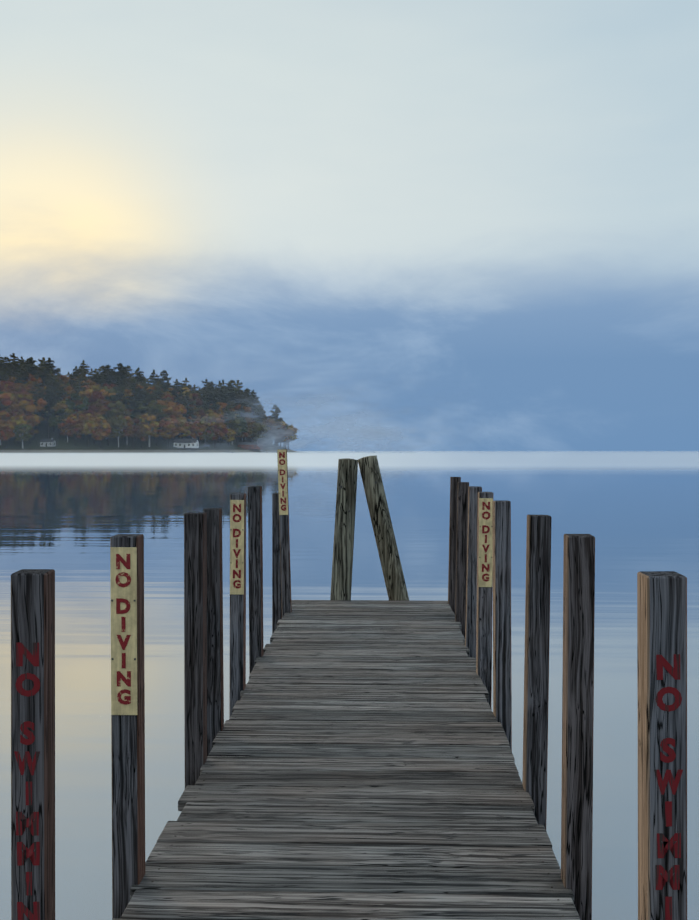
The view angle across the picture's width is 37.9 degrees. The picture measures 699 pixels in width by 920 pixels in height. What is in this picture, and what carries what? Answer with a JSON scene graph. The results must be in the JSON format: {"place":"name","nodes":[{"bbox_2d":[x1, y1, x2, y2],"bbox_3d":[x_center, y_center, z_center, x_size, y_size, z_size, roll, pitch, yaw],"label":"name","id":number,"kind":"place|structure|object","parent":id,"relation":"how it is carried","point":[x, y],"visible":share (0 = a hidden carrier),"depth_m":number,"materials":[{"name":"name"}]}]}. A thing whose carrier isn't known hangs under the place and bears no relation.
{"place":"outdoors","nodes":[
{"label":"outdoors","id":0,"kind":"place"},
{"bbox_2d":[0,419,296,452],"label":"peninsula ground","id":1,"kind":"structure","parent":0,"point":[14,448],"depth_m":573.77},
{"bbox_2d":[0,359,9,380],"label":"tree","id":2,"kind":"object","parent":1,"relation":"on","point":[4,369],"depth_m":630.44,"materials":[{"name":"green plant"}]},
{"bbox_2d":[0,420,14,447],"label":"tree","id":3,"kind":"object","parent":1,"relation":"on","point":[3,437],"depth_m":544.24,"materials":[{"name":"orange plant"}]},
{"bbox_2d":[0,383,14,393],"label":"tree","id":4,"kind":"object","parent":1,"relation":"on","point":[9,388],"depth_m":579.29,"materials":[{"name":"brown plant"}]},
{"bbox_2d":[0,408,17,441],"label":"tree","id":5,"kind":"object","parent":1,"relation":"on","point":[11,417],"depth_m":555.65,"materials":[{"name":"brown plant"}]},
{"bbox_2d":[0,393,19,420],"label":"tree","id":6,"kind":"object","parent":1,"relation":"on","point":[5,400],"depth_m":556.13,"materials":[{"name":"orange plant"}]},
{"bbox_2d":[0,377,24,391],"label":"tree","id":7,"kind":"object","parent":1,"relation":"on","point":[6,384],"depth_m":593.14,"materials":[{"name":"brown plant"}]},
{"bbox_2d":[6,353,21,374],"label":"tree","id":8,"kind":"object","parent":1,"relation":"on","point":[14,365],"depth_m":661.95,"materials":[{"name":"green plant"}]},
{"bbox_2d":[11,416,26,443],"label":"tree","id":9,"kind":"object","parent":1,"relation":"on","point":[21,420],"depth_m":553.14,"materials":[{"name":"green plant"}]},
{"bbox_2d":[10,387,28,425],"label":"tree","id":10,"kind":"object","parent":1,"relation":"on","point":[18,389],"depth_m":577.45,"materials":[{"name":"orange plant"}]},
{"bbox_2d":[13,366,28,390],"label":"tree","id":11,"kind":"object","parent":1,"relation":"on","point":[22,377],"depth_m":606.33,"materials":[{"name":"green plant"}]},
{"bbox_2d":[11,423,33,447],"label":"tree","id":12,"kind":"object","parent":1,"relation":"on","point":[24,433],"depth_m":547.06,"materials":[{"name":"green plant"}]},
{"bbox_2d":[9,397,36,440],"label":"tree","id":13,"kind":"object","parent":1,"relation":"on","point":[27,413],"depth_m":558.34,"materials":[{"name":"brown plant"}]},
{"bbox_2d":[15,356,37,374],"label":"tree","id":14,"kind":"object","parent":1,"relation":"on","point":[23,364],"depth_m":641.18,"materials":[{"name":"green plant"}]},
{"bbox_2d":[14,383,41,396],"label":"tree","id":15,"kind":"object","parent":1,"relation":"on","point":[29,387],"depth_m":582.75,"materials":[{"name":"brown plant"}]},
{"bbox_2d":[21,420,37,442],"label":"tree","id":16,"kind":"object","parent":1,"relation":"on","point":[35,423],"depth_m":556.77,"materials":[{"name":"green plant"}]},
{"bbox_2d":[21,358,38,377],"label":"tree","id":17,"kind":"object","parent":1,"relation":"on","point":[30,364],"depth_m":634.48,"materials":[{"name":"green plant"}]},
{"bbox_2d":[17,393,46,439],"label":"tree","id":18,"kind":"object","parent":1,"relation":"on","point":[22,403],"depth_m":559.12,"materials":[{"name":"orange plant"}]},
{"bbox_2d":[21,374,42,387],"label":"tree","id":19,"kind":"object","parent":1,"relation":"on","point":[34,379],"depth_m":608.58,"materials":[{"name":"brown plant"}]},
{"bbox_2d":[28,384,51,434],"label":"tree","id":20,"kind":"object","parent":1,"relation":"on","point":[39,388],"depth_m":572.55,"materials":[{"name":"green plant"}]},
{"bbox_2d":[34,357,59,383],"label":"tree","id":21,"kind":"object","parent":1,"relation":"on","point":[41,367],"depth_m":618.63,"materials":[{"name":"green plant"}]},
{"bbox_2d":[34,389,60,437],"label":"tree","id":22,"kind":"object","parent":1,"relation":"on","point":[49,405],"depth_m":566.39,"materials":[{"name":"green plant"}]},
{"bbox_2d":[40,438,56,446],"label":"house","id":23,"kind":"structure","parent":1,"relation":"on","point":[43,442],"depth_m":552.86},
{"bbox_2d":[34,371,63,431],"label":"tree","id":24,"kind":"object","parent":1,"relation":"on","point":[49,381],"depth_m":576.17,"materials":[{"name":"green plant"}]},
{"bbox_2d":[37,357,60,390],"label":"tree","id":25,"kind":"object","parent":1,"relation":"on","point":[50,365],"depth_m":609.02,"materials":[{"name":"green plant"}]},
{"bbox_2d":[47,409,67,438],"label":"tree","id":26,"kind":"object","parent":1,"relation":"on","point":[54,419],"depth_m":564.49,"materials":[{"name":"green plant"}]},
{"bbox_2d":[53,378,69,414],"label":"tree","id":27,"kind":"object","parent":1,"relation":"on","point":[62,392],"depth_m":586.75,"materials":[{"name":"green plant"}]},
{"bbox_2d":[50,400,75,419],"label":"tree","id":28,"kind":"object","parent":1,"relation":"on","point":[58,406],"depth_m":569.52,"materials":[{"name":"orange plant"}]},
{"bbox_2d":[58,375,69,384],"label":"tree","id":29,"kind":"object","parent":1,"relation":"on","point":[65,378],"depth_m":618.13,"materials":[{"name":"brown plant"}]},
{"bbox_2d":[58,417,73,441],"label":"tree","id":30,"kind":"object","parent":1,"relation":"on","point":[64,430],"depth_m":562.81,"materials":[{"name":"brown plant"}]},
{"bbox_2d":[65,418,83,445],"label":"tree","id":31,"kind":"object","parent":1,"relation":"on","point":[74,431],"depth_m":558.97,"materials":[{"name":"red plant"}]},
{"bbox_2d":[68,371,81,385],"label":"tree","id":32,"kind":"object","parent":1,"relation":"on","point":[71,381],"depth_m":616.84,"materials":[{"name":"green plant"}]},
{"bbox_2d":[64,391,91,414],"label":"tree","id":33,"kind":"object","parent":1,"relation":"on","point":[85,402],"depth_m":572.09,"materials":[{"name":"green plant"}]},
{"bbox_2d":[69,411,87,442],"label":"tree","id":34,"kind":"object","parent":1,"relation":"on","point":[75,415],"depth_m":562.61,"materials":[{"name":"orange plant"}]},
{"bbox_2d":[72,374,89,402],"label":"tree","id":35,"kind":"object","parent":1,"relation":"on","point":[77,386],"depth_m":593.74,"materials":[{"name":"green plant"}]},
{"bbox_2d":[78,361,89,379],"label":"tree","id":36,"kind":"object","parent":1,"relation":"on","point":[83,367],"depth_m":693.73,"materials":[{"name":"green plant"}]},
{"bbox_2d":[76,414,98,445],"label":"tree","id":37,"kind":"object","parent":1,"relation":"on","point":[85,431],"depth_m":559.29,"materials":[{"name":"orange plant"}]},
{"bbox_2d":[80,380,97,389],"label":"tree","id":38,"kind":"object","parent":1,"relation":"on","point":[91,384],"depth_m":612.70,"materials":[{"name":"orange plant"}]},
{"bbox_2d":[78,389,100,402],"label":"tree","id":39,"kind":"object","parent":1,"relation":"on","point":[87,391],"depth_m":588.52,"materials":[{"name":"orange plant"}]},
{"bbox_2d":[86,368,95,384],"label":"tree","id":40,"kind":"object","parent":1,"relation":"on","point":[92,378],"depth_m":662.06,"materials":[{"name":"green plant"}]},
{"bbox_2d":[75,393,108,435],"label":"tree","id":41,"kind":"object","parent":1,"relation":"on","point":[100,408],"depth_m":576.67,"materials":[{"name":"brown plant"}]},
{"bbox_2d":[83,413,103,443],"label":"tree","id":42,"kind":"object","parent":1,"relation":"on","point":[99,417],"depth_m":566.24,"materials":[{"name":"orange plant"}]},
{"bbox_2d":[87,389,109,414],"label":"tree","id":43,"kind":"object","parent":1,"relation":"on","point":[101,397],"depth_m":585.49,"materials":[{"name":"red plant"}]},
{"bbox_2d":[92,371,105,386],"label":"tree","id":44,"kind":"object","parent":1,"relation":"on","point":[100,378],"depth_m":631.74,"materials":[{"name":"green plant"}]},
{"bbox_2d":[91,419,111,447],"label":"tree","id":45,"kind":"object","parent":1,"relation":"on","point":[108,431],"depth_m":562.52,"materials":[{"name":"orange plant"}]},
{"bbox_2d":[91,385,115,396],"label":"tree","id":46,"kind":"object","parent":1,"relation":"on","point":[104,394],"depth_m":600.68,"materials":[{"name":"orange plant"}]},
{"bbox_2d":[98,416,117,445],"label":"tree","id":47,"kind":"object","parent":1,"relation":"on","point":[110,421],"depth_m":568.75,"materials":[{"name":"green plant"}]},
{"bbox_2d":[101,365,115,386],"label":"tree","id":48,"kind":"object","parent":1,"relation":"on","point":[110,375],"depth_m":639.00,"materials":[{"name":"green plant"}]},
{"bbox_2d":[93,386,125,401],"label":"tree","id":49,"kind":"object","parent":1,"relation":"on","point":[106,389],"depth_m":605.95,"materials":[{"name":"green plant"}]},
{"bbox_2d":[104,393,117,413],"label":"tree","id":50,"kind":"object","parent":1,"relation":"on","point":[113,397],"depth_m":596.72,"materials":[{"name":"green plant"}]},
{"bbox_2d":[107,400,129,438],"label":"tree","id":51,"kind":"object","parent":1,"relation":"on","point":[119,410],"depth_m":584.20,"materials":[{"name":"green plant"}]},
{"bbox_2d":[110,415,127,446],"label":"tree","id":52,"kind":"object","parent":1,"relation":"on","point":[123,420],"depth_m":568.81,"materials":[{"name":"green plant"}]},
{"bbox_2d":[110,363,129,383],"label":"tree","id":53,"kind":"object","parent":1,"relation":"on","point":[119,373],"depth_m":645.37,"materials":[{"name":"green plant"}]},
{"bbox_2d":[112,386,130,406],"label":"tree","id":54,"kind":"object","parent":1,"relation":"on","point":[119,396],"depth_m":598.78,"materials":[{"name":"green plant"}]},
{"bbox_2d":[121,372,132,388],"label":"tree","id":55,"kind":"object","parent":1,"relation":"on","point":[126,382],"depth_m":638.66,"materials":[{"name":"green plant"}]},
{"bbox_2d":[121,416,133,444],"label":"tree","id":56,"kind":"object","parent":1,"relation":"on","point":[129,420],"depth_m":574.11,"materials":[{"name":"brown plant"}]},
{"bbox_2d":[123,418,146,447],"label":"tree","id":57,"kind":"object","parent":1,"relation":"on","point":[134,431],"depth_m":570.45,"materials":[{"name":"brown plant"}]},
{"bbox_2d":[128,379,143,400],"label":"tree","id":58,"kind":"object","parent":1,"relation":"on","point":[134,385],"depth_m":609.11,"materials":[{"name":"green plant"}]},
{"bbox_2d":[125,387,147,415],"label":"tree","id":59,"kind":"object","parent":1,"relation":"on","point":[138,403],"depth_m":592.43,"materials":[{"name":"green plant"}]},
{"bbox_2d":[125,415,147,443],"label":"tree","id":60,"kind":"object","parent":1,"relation":"on","point":[133,416],"depth_m":578.59,"materials":[{"name":"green plant"}]},
{"bbox_2d":[134,367,145,385],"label":"tree","id":61,"kind":"object","parent":1,"relation":"on","point":[138,376],"depth_m":667.63,"materials":[{"name":"green plant"}]},
{"bbox_2d":[136,422,149,447],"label":"tree","id":62,"kind":"object","parent":1,"relation":"on","point":[144,438],"depth_m":574.85,"materials":[{"name":"brown plant"}]},
{"bbox_2d":[137,381,152,412],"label":"tree","id":63,"kind":"object","parent":1,"relation":"on","point":[146,392],"depth_m":602.28,"materials":[{"name":"green plant"}]},
{"bbox_2d":[139,413,158,446],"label":"tree","id":64,"kind":"object","parent":1,"relation":"on","point":[152,423],"depth_m":577.11,"materials":[{"name":"orange plant"}]},
{"bbox_2d":[129,400,168,439],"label":"tree","id":65,"kind":"object","parent":1,"relation":"on","point":[141,407],"depth_m":592.00,"materials":[{"name":"green plant"}]},
{"bbox_2d":[149,369,160,385],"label":"tree","id":66,"kind":"object","parent":1,"relation":"on","point":[152,379],"depth_m":673.00,"materials":[{"name":"green plant"}]},
{"bbox_2d":[145,382,169,403],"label":"tree","id":67,"kind":"object","parent":1,"relation":"on","point":[157,392],"depth_m":607.30,"materials":[{"name":"green plant"}]},
{"bbox_2d":[148,401,167,445],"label":"tree","id":68,"kind":"object","parent":1,"relation":"on","point":[156,410],"depth_m":583.97,"materials":[{"name":"green plant"}]},
{"bbox_2d":[147,400,168,439],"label":"tree","id":69,"kind":"object","parent":1,"relation":"on","point":[162,407],"depth_m":597.33,"materials":[{"name":"green plant"}]},
{"bbox_2d":[148,400,178,439],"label":"tree","id":70,"kind":"object","parent":1,"relation":"on","point":[171,408],"depth_m":599.78,"materials":[{"name":"orange plant"}]},
{"bbox_2d":[159,370,170,386],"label":"tree","id":71,"kind":"object","parent":1,"relation":"on","point":[165,377],"depth_m":686.74,"materials":[{"name":"green plant"}]},
{"bbox_2d":[157,417,179,447],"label":"tree","id":72,"kind":"object","parent":1,"relation":"on","point":[164,434],"depth_m":582.59,"materials":[{"name":"orange plant"}]},
{"bbox_2d":[163,391,176,399],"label":"tree","id":73,"kind":"object","parent":1,"relation":"on","point":[165,394],"depth_m":624.14,"materials":[{"name":"green plant"}]},
{"bbox_2d":[167,400,186,440],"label":"tree","id":74,"kind":"object","parent":1,"relation":"on","point":[182,409],"depth_m":604.22,"materials":[{"name":"orange plant"}]},
{"bbox_2d":[169,382,186,399],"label":"tree","id":75,"kind":"object","parent":1,"relation":"on","point":[173,392],"depth_m":635.88,"materials":[{"name":"green plant"}]},
{"bbox_2d":[169,414,188,437],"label":"tree","id":76,"kind":"object","parent":1,"relation":"on","point":[182,419],"depth_m":600.51,"materials":[{"name":"orange plant"}]},
{"bbox_2d":[170,394,190,438],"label":"tree","id":77,"kind":"object","parent":1,"relation":"on","point":[179,401],"depth_m":612.46,"materials":[{"name":"green plant"}]},
{"bbox_2d":[173,438,198,447],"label":"white cottage","id":78,"kind":"structure","parent":1,"relation":"on","point":[192,441],"depth_m":590.18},
{"bbox_2d":[179,420,193,438],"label":"tree","id":79,"kind":"object","parent":1,"relation":"on","point":[187,432],"depth_m":601.87,"materials":[{"name":"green plant"}]},
{"bbox_2d":[177,392,196,438],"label":"tree","id":80,"kind":"object","parent":1,"relation":"on","point":[187,402],"depth_m":612.67,"materials":[{"name":"green plant"}]},
{"bbox_2d":[181,378,197,392],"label":"tree","id":81,"kind":"object","parent":1,"relation":"on","point":[190,386],"depth_m":699.56,"materials":[{"name":"green plant"}]},
{"bbox_2d":[185,398,205,418],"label":"tree","id":82,"kind":"object","parent":1,"relation":"on","point":[200,402],"depth_m":621.16,"materials":[{"name":"green plant"}]},
{"bbox_2d":[191,423,205,439],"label":"tree","id":83,"kind":"object","parent":1,"relation":"on","point":[194,435],"depth_m":602.59,"materials":[{"name":"brown plant"}]},
{"bbox_2d":[193,388,212,408],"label":"tree","id":84,"kind":"object","parent":1,"relation":"on","point":[204,398],"depth_m":630.35,"materials":[{"name":"green plant"}]},
{"bbox_2d":[198,417,215,445],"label":"tree","id":85,"kind":"object","parent":1,"relation":"on","point":[205,422],"depth_m":607.17,"materials":[{"name":"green plant"}]},
{"bbox_2d":[201,427,213,447],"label":"tree","id":86,"kind":"object","parent":1,"relation":"on","point":[206,438],"depth_m":601.54,"materials":[{"name":"green plant"}]},
{"bbox_2d":[204,410,216,440],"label":"tree","id":87,"kind":"object","parent":1,"relation":"on","point":[212,414],"depth_m":617.47,"materials":[{"name":"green plant"}]},
{"bbox_2d":[203,381,222,411],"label":"tree","id":88,"kind":"object","parent":1,"relation":"on","point":[211,393],"depth_m":633.45,"materials":[{"name":"green plant"}]},
{"bbox_2d":[205,419,227,447],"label":"tree","id":89,"kind":"object","parent":1,"relation":"on","point":[218,433],"depth_m":605.03,"materials":[{"name":"orange plant"}]},
{"bbox_2d":[209,402,227,413],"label":"tree","id":90,"kind":"object","parent":1,"relation":"on","point":[222,404],"depth_m":635.81,"materials":[{"name":"orange plant"}]},
{"bbox_2d":[214,412,230,441],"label":"tree","id":91,"kind":"object","parent":1,"relation":"on","point":[217,418],"depth_m":620.15,"materials":[{"name":"orange plant"}]},
{"bbox_2d":[212,381,238,437],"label":"tree","id":92,"kind":"object","parent":1,"relation":"on","point":[225,392],"depth_m":642.81,"materials":[{"name":"green plant"}]},
{"bbox_2d":[222,428,235,447],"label":"tree","id":93,"kind":"object","parent":1,"relation":"on","point":[230,432],"depth_m":614.26,"materials":[{"name":"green plant"}]},
{"bbox_2d":[221,405,237,444],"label":"tree","id":94,"kind":"object","parent":1,"relation":"on","point":[231,418],"depth_m":620.28,"materials":[{"name":"green plant"}]},
{"bbox_2d":[221,382,245,412],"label":"tree","id":95,"kind":"object","parent":1,"relation":"on","point":[231,394],"depth_m":657.50,"materials":[{"name":"green plant"}]},
{"bbox_2d":[225,418,241,444],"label":"tree","id":96,"kind":"object","parent":1,"relation":"on","point":[239,427],"depth_m":624.95,"materials":[{"name":"green plant"}]},
{"bbox_2d":[232,414,247,443],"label":"tree","id":97,"kind":"object","parent":1,"relation":"on","point":[244,426],"depth_m":634.17,"materials":[{"name":"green plant"}]},
{"bbox_2d":[228,401,251,440],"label":"tree","id":98,"kind":"object","parent":1,"relation":"on","point":[239,406],"depth_m":652.62,"materials":[{"name":"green plant"}]},
{"bbox_2d":[230,380,255,405],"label":"tree","id":99,"kind":"object","parent":1,"relation":"on","point":[238,391],"depth_m":676.15,"materials":[{"name":"green plant"}]},
{"bbox_2d":[236,391,258,422],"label":"tree","id":100,"kind":"object","parent":1,"relation":"on","point":[243,401],"depth_m":666.24,"materials":[{"name":"green plant"}]},
{"bbox_2d":[243,425,254,440],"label":"tree","id":101,"kind":"object","parent":1,"relation":"on","point":[250,432],"depth_m":640.59,"materials":[{"name":"green plant"}]},
{"bbox_2d":[237,441,262,448],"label":"house","id":102,"kind":"structure","parent":1,"relation":"on","point":[243,445],"depth_m":625.14,"materials":[{"name":"grey"}]},
{"bbox_2d":[247,389,260,437],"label":"tree","id":103,"kind":"object","parent":1,"relation":"on","point":[255,400],"depth_m":680.13,"materials":[{"name":"green plant"}]},
{"bbox_2d":[251,422,269,441],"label":"tree","id":104,"kind":"object","parent":1,"relation":"on","point":[260,429],"depth_m":640.26,"materials":[{"name":"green plant"}]},
{"bbox_2d":[252,404,268,440],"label":"tree","id":105,"kind":"object","parent":1,"relation":"on","point":[261,413],"depth_m":664.73,"materials":[{"name":"green plant"}]},
{"bbox_2d":[263,419,282,446],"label":"tree","id":106,"kind":"object","parent":1,"relation":"on","point":[273,423],"depth_m":655.98,"materials":[{"name":"grey plant"}]},
{"bbox_2d":[266,405,284,444],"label":"tree","id":107,"kind":"object","parent":1,"relation":"on","point":[276,412],"depth_m":677.03,"materials":[{"name":"green plant"}]},
{"bbox_2d":[284,424,298,448],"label":"tree","id":108,"kind":"object","parent":1,"relation":"on","point":[293,431],"depth_m":699.77,"materials":[{"name":"plant"}]},
{"bbox_2d":[112,600,580,919],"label":"dock deck planks","id":109,"kind":"object","parent":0,"point":[359,764],"visible":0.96,"depth_m":4.12,"materials":[{"name":"wood"}]},
{"bbox_2d":[0,451,698,919],"bbox_3d":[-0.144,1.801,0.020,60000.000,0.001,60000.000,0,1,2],"label":"lake water","id":110,"kind":"structure","parent":0,"point":[68,515],"depth_m":14.63,"materials":[{"name":"liquid"}]},
{"bbox_2d":[0,335,490,452],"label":"fog","id":111,"kind":"object","parent":110,"relation":"on","point":[372,433],"visible":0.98,"depth_m":504.97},
{"bbox_2d":[0,0,698,450],"label":"sky","id":112,"kind":"structure","parent":0,"point":[503,195],"materials":[{"name":"blue"}]},
{"label":"lake bed","id":113,"kind":"structure","parent":0,"visible":0},
{"bbox_2d":[11,449,686,919],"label":"wooden posts","id":114,"kind":"object","parent":113,"relation":"on","point":[479,561],"visible":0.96,"depth_m":3.30,"materials":[{"name":"wood"}]},
{"bbox_2d":[330,455,408,599],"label":"wooden posts","id":115,"kind":"object","parent":113,"relation":"on","point":[342,561],"visible":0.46,"depth_m":9.25,"materials":[{"name":"grey wood"}]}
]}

